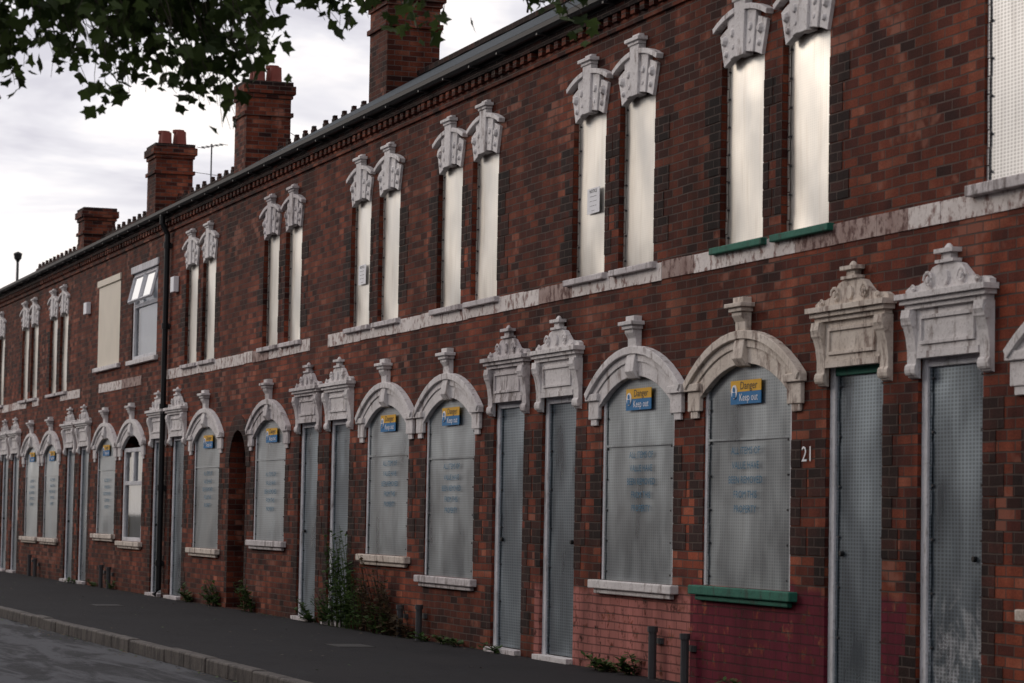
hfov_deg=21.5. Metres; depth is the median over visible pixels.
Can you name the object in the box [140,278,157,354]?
net curtain
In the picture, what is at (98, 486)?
window security sheet fixings
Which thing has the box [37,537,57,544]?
window sill
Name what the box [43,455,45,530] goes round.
window frame
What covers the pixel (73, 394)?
stone band
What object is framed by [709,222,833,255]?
window sills
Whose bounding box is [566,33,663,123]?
window lintels
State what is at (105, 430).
window arch surround
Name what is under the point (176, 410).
door hood
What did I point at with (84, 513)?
security door
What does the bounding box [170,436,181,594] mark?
door frame
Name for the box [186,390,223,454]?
window arch surround
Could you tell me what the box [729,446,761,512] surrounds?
stencilled text
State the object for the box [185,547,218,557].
window sill
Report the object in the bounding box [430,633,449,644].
weed plant
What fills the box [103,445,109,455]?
warning notice
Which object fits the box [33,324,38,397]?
window security sheet
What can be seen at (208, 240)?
window lintels
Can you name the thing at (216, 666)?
kerb
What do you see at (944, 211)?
stone band
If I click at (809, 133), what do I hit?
window security sheet
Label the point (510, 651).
door step and lock
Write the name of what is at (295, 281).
window security sheet
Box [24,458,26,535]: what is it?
window frame
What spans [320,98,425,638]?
brick walls
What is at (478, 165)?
window security sheet fixings
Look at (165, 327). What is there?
drainpipe
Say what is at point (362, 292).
window security sheet
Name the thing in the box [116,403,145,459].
window arch surround
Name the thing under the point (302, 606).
weed plant
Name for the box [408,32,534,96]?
gutter
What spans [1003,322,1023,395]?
window arch surround
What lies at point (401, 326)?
stone band
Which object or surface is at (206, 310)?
window security sheet fixings
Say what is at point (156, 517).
security door
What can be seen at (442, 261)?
window security sheet fixings
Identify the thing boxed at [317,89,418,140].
gutter
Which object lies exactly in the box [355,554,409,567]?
window sill
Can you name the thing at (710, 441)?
window security sheet fixings
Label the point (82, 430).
door hood
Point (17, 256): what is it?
street lamp
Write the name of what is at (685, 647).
vent pipe
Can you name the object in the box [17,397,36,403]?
window sills
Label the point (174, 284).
alarm box
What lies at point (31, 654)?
road
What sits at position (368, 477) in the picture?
window frame
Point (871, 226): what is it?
stone band
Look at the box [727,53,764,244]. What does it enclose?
window security sheet
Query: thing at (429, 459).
window security sheet fixings
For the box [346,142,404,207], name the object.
window lintels
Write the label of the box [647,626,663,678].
vent pipe
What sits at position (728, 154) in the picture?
window security sheet fixings
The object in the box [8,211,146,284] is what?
slate roof
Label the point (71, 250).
slate roof
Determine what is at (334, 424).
door frame
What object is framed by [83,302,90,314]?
alarm box
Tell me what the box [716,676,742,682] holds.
weed plant
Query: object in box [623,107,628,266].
window security sheet fixings
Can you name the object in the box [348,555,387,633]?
weed plant
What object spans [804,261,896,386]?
door hood
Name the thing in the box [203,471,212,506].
stencilled text
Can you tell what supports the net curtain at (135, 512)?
attached to the brick walls at (143, 245)
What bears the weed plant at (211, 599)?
on the pavement
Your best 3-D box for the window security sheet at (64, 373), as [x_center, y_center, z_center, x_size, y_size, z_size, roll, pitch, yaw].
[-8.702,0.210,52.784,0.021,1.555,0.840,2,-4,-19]
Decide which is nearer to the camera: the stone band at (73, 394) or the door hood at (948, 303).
the door hood at (948, 303)
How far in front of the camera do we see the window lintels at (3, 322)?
60.19 m
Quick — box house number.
[801,446,810,461]
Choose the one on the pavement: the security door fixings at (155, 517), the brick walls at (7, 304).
the brick walls at (7, 304)
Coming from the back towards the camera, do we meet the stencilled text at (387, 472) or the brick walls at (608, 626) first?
the stencilled text at (387, 472)
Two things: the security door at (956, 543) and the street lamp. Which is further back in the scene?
the street lamp
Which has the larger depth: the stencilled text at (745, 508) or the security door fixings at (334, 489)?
the security door fixings at (334, 489)
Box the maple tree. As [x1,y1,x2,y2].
[0,0,600,133]
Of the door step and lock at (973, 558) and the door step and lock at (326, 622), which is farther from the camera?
the door step and lock at (326, 622)
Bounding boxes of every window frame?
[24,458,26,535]
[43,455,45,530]
[96,451,99,532]
[122,447,142,541]
[132,266,157,359]
[193,442,196,545]
[253,436,257,539]
[366,425,407,553]
[425,420,474,574]
[601,404,674,579]
[704,393,791,590]
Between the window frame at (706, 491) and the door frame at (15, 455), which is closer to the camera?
the window frame at (706, 491)
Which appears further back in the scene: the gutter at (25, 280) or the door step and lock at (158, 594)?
the gutter at (25, 280)
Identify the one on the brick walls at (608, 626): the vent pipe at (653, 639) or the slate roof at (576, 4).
the slate roof at (576, 4)
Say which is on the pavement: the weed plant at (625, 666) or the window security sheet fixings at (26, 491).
the weed plant at (625, 666)
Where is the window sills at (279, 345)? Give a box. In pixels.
[256,339,300,352]
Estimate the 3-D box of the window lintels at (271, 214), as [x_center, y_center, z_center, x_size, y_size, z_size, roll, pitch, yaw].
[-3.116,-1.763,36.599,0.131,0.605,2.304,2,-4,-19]
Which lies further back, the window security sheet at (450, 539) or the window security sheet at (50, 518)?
the window security sheet at (50, 518)
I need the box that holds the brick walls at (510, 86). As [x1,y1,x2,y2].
[416,42,543,657]
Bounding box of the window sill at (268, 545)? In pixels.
[245,540,285,550]
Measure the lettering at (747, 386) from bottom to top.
0.084 m
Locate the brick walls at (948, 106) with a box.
[898,0,1023,682]
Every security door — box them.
[2,458,7,567]
[12,457,18,569]
[66,451,74,577]
[80,450,88,580]
[153,443,160,592]
[173,441,183,595]
[302,428,317,616]
[333,424,349,620]
[499,407,523,648]
[548,403,575,656]
[836,373,882,682]
[930,363,982,682]
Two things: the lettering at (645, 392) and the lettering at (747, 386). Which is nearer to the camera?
the lettering at (747, 386)
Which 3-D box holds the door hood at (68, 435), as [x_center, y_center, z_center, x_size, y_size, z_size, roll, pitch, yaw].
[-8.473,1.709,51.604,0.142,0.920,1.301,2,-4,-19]
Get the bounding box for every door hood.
[0,419,9,460]
[6,417,20,459]
[59,407,76,454]
[73,404,91,453]
[144,390,166,447]
[163,387,187,445]
[289,362,322,434]
[318,357,355,431]
[480,325,530,416]
[527,316,584,412]
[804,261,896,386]
[894,243,998,378]
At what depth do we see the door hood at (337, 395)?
33.48 m
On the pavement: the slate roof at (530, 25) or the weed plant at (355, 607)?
the weed plant at (355, 607)
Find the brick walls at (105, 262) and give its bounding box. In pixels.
[75,239,125,588]
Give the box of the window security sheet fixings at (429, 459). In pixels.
[426,419,474,578]
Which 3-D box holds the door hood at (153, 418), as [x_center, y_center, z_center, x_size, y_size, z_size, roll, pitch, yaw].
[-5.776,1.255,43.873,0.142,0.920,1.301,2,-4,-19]
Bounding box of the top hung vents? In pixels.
[127,268,157,303]
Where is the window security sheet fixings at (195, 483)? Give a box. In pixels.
[193,440,219,546]
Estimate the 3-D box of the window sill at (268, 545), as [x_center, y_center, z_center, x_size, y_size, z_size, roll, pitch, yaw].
[-3.320,2.777,36.802,0.175,0.123,2.000,2,-4,-19]
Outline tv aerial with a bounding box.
[197,143,225,179]
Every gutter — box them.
[0,286,11,295]
[6,271,43,289]
[37,254,79,274]
[72,233,119,257]
[114,210,169,238]
[162,170,250,214]
[242,133,326,176]
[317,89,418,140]
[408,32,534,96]
[524,0,623,41]
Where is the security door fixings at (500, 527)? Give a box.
[497,409,503,644]
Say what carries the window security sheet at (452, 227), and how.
attached to the brick walls at (510, 86)
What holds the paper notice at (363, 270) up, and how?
attached to the window security sheet at (362, 292)
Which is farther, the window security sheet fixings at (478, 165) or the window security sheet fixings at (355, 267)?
the window security sheet fixings at (355, 267)
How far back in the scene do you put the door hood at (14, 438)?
57.84 m
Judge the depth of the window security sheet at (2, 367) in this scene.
60.58 m
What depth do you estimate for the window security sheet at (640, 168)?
24.52 m
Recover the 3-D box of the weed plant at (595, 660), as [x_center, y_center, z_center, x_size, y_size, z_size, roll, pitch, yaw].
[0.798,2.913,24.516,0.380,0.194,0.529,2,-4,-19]
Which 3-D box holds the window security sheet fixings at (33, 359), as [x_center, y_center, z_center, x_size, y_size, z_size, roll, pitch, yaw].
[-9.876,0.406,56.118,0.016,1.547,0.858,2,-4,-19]
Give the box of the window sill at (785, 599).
[688,585,796,607]
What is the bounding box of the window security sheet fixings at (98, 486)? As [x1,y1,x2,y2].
[97,449,114,529]
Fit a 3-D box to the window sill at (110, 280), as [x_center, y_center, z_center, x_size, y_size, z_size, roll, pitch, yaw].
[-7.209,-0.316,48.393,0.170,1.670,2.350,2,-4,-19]
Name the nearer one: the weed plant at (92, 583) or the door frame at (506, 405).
the door frame at (506, 405)
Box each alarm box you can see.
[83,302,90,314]
[170,276,178,292]
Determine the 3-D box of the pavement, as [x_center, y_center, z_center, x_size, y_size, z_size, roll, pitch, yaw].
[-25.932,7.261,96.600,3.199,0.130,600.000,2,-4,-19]
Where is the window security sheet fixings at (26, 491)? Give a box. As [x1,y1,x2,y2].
[25,464,38,532]
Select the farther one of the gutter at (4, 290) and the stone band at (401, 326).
the gutter at (4, 290)
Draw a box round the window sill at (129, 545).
[115,541,141,549]
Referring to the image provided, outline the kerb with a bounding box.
[0,606,312,682]
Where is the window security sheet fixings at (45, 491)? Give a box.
[43,461,57,536]
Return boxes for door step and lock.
[59,520,70,581]
[72,580,84,584]
[144,523,160,596]
[163,525,181,599]
[290,529,313,621]
[320,531,346,626]
[483,537,520,655]
[532,540,573,664]
[971,556,976,561]
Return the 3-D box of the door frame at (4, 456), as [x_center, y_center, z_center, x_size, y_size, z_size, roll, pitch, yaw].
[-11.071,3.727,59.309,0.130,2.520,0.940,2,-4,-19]
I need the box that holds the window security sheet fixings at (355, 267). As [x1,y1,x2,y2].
[353,208,357,326]
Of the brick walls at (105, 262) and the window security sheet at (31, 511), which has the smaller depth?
the brick walls at (105, 262)
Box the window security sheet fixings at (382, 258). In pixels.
[381,197,385,320]
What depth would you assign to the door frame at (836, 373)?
20.43 m
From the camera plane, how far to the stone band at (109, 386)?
47.97 m
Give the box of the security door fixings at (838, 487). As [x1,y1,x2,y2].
[834,377,882,682]
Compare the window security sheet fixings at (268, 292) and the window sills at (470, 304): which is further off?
the window security sheet fixings at (268, 292)
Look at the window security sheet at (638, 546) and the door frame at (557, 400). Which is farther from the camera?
the door frame at (557, 400)
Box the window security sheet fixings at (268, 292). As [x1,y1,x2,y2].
[266,242,269,345]
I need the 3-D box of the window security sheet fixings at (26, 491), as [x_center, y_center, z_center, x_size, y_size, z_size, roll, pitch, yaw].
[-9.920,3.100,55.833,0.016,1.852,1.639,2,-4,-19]
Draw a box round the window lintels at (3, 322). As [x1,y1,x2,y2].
[0,311,6,339]
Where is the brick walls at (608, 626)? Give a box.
[532,0,698,681]
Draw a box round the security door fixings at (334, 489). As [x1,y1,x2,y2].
[332,426,336,600]
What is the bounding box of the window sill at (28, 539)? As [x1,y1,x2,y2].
[19,536,37,542]
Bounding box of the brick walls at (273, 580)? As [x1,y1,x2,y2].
[247,142,332,622]
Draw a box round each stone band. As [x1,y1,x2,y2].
[0,404,11,412]
[12,398,38,410]
[60,389,79,400]
[99,380,121,392]
[121,369,170,388]
[171,351,251,378]
[252,338,309,362]
[328,315,421,346]
[421,289,538,327]
[539,255,693,303]
[694,208,907,272]
[908,186,1023,229]
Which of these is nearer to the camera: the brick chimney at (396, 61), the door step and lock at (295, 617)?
the door step and lock at (295, 617)
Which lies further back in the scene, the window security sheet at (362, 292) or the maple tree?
the window security sheet at (362, 292)
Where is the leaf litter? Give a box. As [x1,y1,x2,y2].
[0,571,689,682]
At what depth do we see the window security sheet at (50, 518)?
53.63 m
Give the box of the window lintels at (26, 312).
[20,297,40,330]
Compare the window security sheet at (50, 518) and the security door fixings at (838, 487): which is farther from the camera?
the window security sheet at (50, 518)
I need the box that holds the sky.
[0,0,555,287]
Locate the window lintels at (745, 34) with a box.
[712,0,834,68]
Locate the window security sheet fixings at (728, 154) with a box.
[725,68,730,244]
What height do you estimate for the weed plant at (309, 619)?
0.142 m
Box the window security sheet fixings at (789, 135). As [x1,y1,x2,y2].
[787,45,792,230]
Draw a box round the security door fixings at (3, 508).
[2,461,5,548]
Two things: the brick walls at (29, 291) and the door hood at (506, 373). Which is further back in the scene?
the brick walls at (29, 291)
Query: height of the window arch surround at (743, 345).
0.960 m
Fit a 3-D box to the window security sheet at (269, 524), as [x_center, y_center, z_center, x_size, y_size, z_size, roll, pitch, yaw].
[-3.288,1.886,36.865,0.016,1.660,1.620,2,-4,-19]
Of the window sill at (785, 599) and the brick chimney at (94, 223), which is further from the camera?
the brick chimney at (94, 223)
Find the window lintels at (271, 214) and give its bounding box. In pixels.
[259,184,305,239]
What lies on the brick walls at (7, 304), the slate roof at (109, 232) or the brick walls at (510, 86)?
the slate roof at (109, 232)
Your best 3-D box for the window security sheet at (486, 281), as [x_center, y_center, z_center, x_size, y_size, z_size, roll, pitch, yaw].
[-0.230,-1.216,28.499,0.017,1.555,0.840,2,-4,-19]
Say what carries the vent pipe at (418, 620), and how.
on the pavement
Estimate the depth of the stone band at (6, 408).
59.39 m
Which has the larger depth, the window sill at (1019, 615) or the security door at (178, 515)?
the security door at (178, 515)
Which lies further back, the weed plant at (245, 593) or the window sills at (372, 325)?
the weed plant at (245, 593)
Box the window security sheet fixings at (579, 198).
[577,124,581,277]
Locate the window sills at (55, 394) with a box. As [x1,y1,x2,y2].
[45,391,66,397]
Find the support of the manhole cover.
on the pavement
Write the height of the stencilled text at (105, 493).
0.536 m
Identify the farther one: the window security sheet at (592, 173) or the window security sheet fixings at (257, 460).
the window security sheet fixings at (257, 460)
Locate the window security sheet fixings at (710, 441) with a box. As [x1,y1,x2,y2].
[706,392,790,590]
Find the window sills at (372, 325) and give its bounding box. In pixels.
[343,318,399,333]
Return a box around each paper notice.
[358,264,365,285]
[587,186,599,214]
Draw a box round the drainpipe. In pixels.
[152,214,172,596]
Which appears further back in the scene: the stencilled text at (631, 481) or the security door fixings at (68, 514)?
the security door fixings at (68, 514)
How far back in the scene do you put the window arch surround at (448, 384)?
29.30 m
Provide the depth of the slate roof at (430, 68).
36.76 m
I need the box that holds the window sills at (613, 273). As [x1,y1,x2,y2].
[562,261,657,286]
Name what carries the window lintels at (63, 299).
attached to the brick walls at (52, 557)
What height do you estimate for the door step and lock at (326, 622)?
1.171 m
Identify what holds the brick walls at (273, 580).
on the pavement
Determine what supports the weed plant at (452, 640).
on the pavement
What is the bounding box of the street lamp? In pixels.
[14,252,21,280]
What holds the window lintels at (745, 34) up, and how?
attached to the brick walls at (869, 106)
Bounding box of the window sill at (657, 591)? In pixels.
[587,579,677,599]
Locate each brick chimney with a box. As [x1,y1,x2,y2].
[75,207,118,249]
[144,129,197,216]
[232,65,295,172]
[365,0,446,101]
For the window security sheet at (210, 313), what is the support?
attached to the brick walls at (230, 212)
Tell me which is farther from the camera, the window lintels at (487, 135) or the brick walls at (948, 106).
the window lintels at (487, 135)
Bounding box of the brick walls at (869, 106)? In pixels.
[689,0,910,682]
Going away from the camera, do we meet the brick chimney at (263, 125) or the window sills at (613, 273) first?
the window sills at (613, 273)
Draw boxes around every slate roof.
[0,222,125,288]
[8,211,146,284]
[36,253,63,270]
[47,181,206,265]
[62,244,77,257]
[104,166,233,237]
[116,126,316,231]
[163,101,366,208]
[244,25,510,168]
[321,0,571,130]
[411,0,578,86]
[525,2,580,30]
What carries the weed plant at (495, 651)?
on the pavement
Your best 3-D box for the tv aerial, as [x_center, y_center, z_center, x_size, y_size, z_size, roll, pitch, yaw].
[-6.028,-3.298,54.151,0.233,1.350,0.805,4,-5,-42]
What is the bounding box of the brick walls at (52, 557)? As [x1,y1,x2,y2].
[39,259,83,579]
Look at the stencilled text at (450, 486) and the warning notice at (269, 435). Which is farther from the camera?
the warning notice at (269, 435)
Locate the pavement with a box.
[0,571,679,682]
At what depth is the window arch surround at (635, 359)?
24.15 m
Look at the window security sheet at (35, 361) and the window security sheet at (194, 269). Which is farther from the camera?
the window security sheet at (35, 361)
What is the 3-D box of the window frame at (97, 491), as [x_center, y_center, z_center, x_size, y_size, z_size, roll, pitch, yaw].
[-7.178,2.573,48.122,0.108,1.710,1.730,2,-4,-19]
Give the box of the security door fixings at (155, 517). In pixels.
[153,447,157,587]
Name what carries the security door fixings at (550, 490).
attached to the door frame at (557, 400)
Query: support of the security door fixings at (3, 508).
attached to the door frame at (4, 456)
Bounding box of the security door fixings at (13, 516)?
[12,457,15,565]
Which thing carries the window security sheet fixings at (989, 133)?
attached to the brick walls at (948, 106)
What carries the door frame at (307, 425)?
attached to the brick walls at (273, 580)
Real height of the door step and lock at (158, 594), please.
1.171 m
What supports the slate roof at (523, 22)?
on the brick walls at (403, 128)
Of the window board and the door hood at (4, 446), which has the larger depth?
the door hood at (4, 446)
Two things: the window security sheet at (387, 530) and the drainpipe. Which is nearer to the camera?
the window security sheet at (387, 530)
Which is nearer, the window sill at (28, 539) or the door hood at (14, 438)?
the window sill at (28, 539)
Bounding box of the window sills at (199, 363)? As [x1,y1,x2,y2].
[179,358,214,368]
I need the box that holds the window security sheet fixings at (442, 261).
[440,175,444,307]
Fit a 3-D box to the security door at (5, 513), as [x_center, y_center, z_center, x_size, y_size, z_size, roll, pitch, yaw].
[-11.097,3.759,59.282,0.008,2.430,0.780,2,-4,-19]
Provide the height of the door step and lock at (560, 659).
1.171 m
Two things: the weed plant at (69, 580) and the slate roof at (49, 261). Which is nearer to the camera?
the weed plant at (69, 580)
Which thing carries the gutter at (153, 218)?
attached to the brick walls at (143, 245)
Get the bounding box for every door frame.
[0,455,6,567]
[10,453,17,569]
[64,448,72,577]
[78,446,86,580]
[151,439,158,591]
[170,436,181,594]
[298,422,315,615]
[328,419,347,613]
[493,401,521,646]
[542,396,572,653]
[827,364,879,682]
[920,353,981,682]
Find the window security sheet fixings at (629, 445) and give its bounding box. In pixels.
[604,401,673,583]
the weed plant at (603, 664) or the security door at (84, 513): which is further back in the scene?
the security door at (84, 513)
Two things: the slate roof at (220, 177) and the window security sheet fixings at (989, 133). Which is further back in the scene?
the slate roof at (220, 177)
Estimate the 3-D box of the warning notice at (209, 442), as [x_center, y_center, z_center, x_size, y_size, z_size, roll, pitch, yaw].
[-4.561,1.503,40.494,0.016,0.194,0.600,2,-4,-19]
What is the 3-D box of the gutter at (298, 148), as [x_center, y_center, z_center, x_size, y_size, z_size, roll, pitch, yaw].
[-3.061,-2.480,36.241,0.195,0.100,4.030,2,-4,-19]
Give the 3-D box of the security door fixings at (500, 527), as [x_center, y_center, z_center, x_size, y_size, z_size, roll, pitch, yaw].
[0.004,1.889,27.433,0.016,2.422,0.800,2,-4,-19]
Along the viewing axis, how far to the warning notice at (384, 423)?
31.57 m
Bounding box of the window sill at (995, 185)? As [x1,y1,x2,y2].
[964,173,1023,197]
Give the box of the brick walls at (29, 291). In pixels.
[7,276,46,576]
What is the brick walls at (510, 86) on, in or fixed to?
on the pavement
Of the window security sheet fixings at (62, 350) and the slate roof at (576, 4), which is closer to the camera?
the slate roof at (576, 4)
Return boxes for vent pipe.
[27,555,32,575]
[33,558,38,576]
[98,565,105,587]
[106,567,113,588]
[396,605,407,636]
[415,605,426,640]
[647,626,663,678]
[679,633,696,682]
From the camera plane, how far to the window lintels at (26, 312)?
56.49 m
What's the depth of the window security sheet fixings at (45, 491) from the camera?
54.31 m
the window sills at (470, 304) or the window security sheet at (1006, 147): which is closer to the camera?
the window security sheet at (1006, 147)
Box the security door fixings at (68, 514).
[66,453,69,573]
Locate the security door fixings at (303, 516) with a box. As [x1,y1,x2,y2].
[301,429,306,612]
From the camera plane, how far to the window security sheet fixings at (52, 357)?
54.29 m
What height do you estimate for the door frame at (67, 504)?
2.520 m
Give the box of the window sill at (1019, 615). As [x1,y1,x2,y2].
[1015,609,1023,621]
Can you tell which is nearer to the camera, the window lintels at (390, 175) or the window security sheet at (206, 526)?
the window lintels at (390, 175)
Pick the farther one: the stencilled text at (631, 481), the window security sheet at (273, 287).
the window security sheet at (273, 287)
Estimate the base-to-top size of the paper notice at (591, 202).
0.240 m
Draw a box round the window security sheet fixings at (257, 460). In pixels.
[255,434,285,538]
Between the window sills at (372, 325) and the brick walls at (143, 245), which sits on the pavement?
the brick walls at (143, 245)
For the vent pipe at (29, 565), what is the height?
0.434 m
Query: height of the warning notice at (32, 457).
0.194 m
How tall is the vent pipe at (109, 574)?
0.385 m
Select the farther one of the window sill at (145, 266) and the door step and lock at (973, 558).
the window sill at (145, 266)
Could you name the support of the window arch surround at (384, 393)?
attached to the brick walls at (403, 128)
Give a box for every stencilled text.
[103,479,109,508]
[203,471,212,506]
[264,472,275,510]
[382,460,397,506]
[442,463,460,512]
[627,451,654,510]
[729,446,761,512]
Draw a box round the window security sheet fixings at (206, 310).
[204,263,207,359]
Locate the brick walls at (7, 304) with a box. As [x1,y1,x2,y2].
[0,291,15,571]
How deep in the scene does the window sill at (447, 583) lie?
29.07 m
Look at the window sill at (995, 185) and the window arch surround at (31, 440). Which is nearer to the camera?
the window sill at (995, 185)
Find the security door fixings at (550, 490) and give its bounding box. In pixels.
[546,405,553,652]
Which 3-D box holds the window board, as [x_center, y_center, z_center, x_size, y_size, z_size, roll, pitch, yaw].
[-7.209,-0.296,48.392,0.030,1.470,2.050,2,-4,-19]
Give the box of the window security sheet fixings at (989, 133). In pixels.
[987,0,992,180]
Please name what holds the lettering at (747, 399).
attached to the warning notice at (736, 391)
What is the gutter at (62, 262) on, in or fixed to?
attached to the brick walls at (52, 557)
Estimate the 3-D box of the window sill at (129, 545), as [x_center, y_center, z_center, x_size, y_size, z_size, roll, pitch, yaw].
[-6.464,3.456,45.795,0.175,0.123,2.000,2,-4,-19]
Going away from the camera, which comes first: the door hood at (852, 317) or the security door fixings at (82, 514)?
the door hood at (852, 317)
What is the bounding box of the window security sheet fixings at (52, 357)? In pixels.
[51,319,53,390]
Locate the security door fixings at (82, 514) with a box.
[80,450,83,575]
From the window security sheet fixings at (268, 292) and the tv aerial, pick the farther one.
the tv aerial
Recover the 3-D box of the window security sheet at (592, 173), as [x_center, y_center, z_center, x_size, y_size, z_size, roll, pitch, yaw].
[0.783,-1.387,25.584,0.023,1.555,0.840,2,-4,-19]
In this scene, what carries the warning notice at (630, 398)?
attached to the window security sheet fixings at (629, 445)
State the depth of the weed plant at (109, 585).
46.82 m
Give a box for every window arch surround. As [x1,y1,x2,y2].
[20,420,39,466]
[38,417,60,465]
[91,407,117,461]
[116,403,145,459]
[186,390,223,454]
[245,379,290,450]
[355,359,415,442]
[412,348,483,438]
[584,315,685,425]
[683,296,806,418]
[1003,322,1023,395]
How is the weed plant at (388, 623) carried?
on the pavement
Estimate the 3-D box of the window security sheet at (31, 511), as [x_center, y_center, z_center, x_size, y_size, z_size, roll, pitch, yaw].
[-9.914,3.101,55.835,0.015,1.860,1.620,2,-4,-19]
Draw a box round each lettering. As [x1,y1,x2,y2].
[633,401,647,406]
[634,390,647,396]
[740,382,756,390]
[740,394,757,402]
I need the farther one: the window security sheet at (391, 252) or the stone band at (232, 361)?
the stone band at (232, 361)
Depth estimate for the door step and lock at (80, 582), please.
49.84 m
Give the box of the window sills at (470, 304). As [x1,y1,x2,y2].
[429,296,499,315]
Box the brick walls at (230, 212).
[164,178,256,610]
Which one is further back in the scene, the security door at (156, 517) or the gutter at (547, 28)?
the security door at (156, 517)
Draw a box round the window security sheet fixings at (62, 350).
[61,317,63,391]
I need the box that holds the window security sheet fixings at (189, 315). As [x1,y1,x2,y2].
[187,271,190,363]
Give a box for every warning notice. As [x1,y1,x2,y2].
[30,452,34,461]
[49,451,54,460]
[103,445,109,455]
[203,435,212,448]
[266,428,276,442]
[381,414,395,431]
[442,406,459,425]
[626,387,651,410]
[731,378,761,404]
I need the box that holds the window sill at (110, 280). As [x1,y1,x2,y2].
[92,273,121,372]
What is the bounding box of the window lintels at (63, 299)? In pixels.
[47,284,70,319]
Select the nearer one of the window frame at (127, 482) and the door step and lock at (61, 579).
the window frame at (127, 482)
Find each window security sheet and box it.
[0,337,4,404]
[24,328,28,399]
[25,448,38,536]
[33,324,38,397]
[44,445,58,538]
[52,317,57,393]
[62,313,68,390]
[98,439,114,533]
[188,265,198,363]
[194,427,219,548]
[205,258,215,359]
[255,420,285,540]
[267,234,279,345]
[289,226,301,340]
[355,200,371,326]
[368,406,408,555]
[382,189,400,320]
[427,399,474,578]
[442,166,462,306]
[476,152,498,299]
[578,112,606,276]
[605,377,673,584]
[624,94,655,266]
[708,364,790,590]
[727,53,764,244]
[789,28,830,230]
[989,0,1023,179]
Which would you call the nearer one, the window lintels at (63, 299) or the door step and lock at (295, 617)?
the door step and lock at (295, 617)
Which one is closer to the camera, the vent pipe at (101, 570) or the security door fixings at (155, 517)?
the security door fixings at (155, 517)
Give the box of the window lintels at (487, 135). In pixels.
[432,100,504,174]
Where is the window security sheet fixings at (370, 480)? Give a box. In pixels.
[367,424,408,555]
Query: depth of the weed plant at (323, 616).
33.56 m
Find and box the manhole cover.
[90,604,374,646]
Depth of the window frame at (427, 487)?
30.07 m
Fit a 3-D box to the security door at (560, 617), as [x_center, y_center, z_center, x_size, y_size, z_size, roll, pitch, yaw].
[0.497,1.807,26.040,0.012,2.430,0.780,2,-4,-19]
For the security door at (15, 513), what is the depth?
58.04 m
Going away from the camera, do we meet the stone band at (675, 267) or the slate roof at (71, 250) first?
the stone band at (675, 267)
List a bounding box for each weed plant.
[63,577,75,582]
[84,579,95,586]
[106,580,115,589]
[175,582,192,601]
[198,579,220,606]
[233,579,255,611]
[294,598,312,621]
[298,613,316,622]
[310,588,330,624]
[321,525,352,628]
[342,559,365,630]
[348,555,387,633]
[360,602,392,634]
[371,576,395,635]
[385,602,414,637]
[407,631,429,641]
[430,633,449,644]
[444,637,463,646]
[478,642,502,653]
[581,651,615,671]
[588,661,618,672]
[611,652,640,675]
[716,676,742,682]
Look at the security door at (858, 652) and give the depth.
20.06 m
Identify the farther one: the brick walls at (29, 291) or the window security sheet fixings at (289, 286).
the brick walls at (29, 291)
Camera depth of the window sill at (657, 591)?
23.94 m
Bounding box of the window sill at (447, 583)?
[414,575,475,590]
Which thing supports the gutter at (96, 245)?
attached to the brick walls at (105, 262)
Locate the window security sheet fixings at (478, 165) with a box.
[475,162,479,299]
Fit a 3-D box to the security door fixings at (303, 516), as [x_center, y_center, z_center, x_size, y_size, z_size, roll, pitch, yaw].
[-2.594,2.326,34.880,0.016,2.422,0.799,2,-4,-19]
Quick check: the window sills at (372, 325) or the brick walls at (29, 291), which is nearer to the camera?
the window sills at (372, 325)
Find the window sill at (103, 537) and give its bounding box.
[90,533,114,541]
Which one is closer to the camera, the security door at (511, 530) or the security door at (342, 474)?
the security door at (511, 530)
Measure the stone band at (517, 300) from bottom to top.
0.169 m
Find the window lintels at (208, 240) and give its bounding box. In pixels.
[182,221,218,269]
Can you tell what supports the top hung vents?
attached to the brick walls at (143, 245)
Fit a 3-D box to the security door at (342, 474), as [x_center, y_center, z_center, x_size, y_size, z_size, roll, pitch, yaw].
[-2.099,2.244,33.488,0.012,2.430,0.780,2,-4,-19]
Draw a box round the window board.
[97,280,120,367]
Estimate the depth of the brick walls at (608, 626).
24.83 m
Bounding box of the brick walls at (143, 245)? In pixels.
[116,216,174,596]
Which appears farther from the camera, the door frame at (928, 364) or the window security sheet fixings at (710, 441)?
the window security sheet fixings at (710, 441)
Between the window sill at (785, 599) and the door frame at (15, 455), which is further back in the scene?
the door frame at (15, 455)
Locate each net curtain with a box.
[129,452,141,537]
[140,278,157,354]
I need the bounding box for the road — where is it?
[0,617,239,682]
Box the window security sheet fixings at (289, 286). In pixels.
[288,232,291,340]
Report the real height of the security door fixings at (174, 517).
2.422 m
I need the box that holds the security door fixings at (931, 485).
[928,368,982,682]
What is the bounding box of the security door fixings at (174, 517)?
[172,445,176,593]
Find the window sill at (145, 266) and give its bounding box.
[125,257,158,365]
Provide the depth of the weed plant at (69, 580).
50.23 m
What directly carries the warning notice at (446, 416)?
attached to the window security sheet at (450, 539)
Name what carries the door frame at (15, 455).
attached to the brick walls at (29, 291)
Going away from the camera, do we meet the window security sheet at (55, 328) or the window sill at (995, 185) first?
the window sill at (995, 185)
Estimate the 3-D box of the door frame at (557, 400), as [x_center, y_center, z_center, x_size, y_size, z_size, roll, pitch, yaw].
[0.527,1.774,26.068,0.130,2.520,0.940,2,-4,-19]
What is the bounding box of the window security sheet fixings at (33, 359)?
[32,327,34,397]
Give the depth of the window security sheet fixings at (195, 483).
41.23 m
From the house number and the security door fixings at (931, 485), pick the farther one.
the house number
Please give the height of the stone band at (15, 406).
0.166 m
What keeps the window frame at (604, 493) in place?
attached to the brick walls at (608, 626)

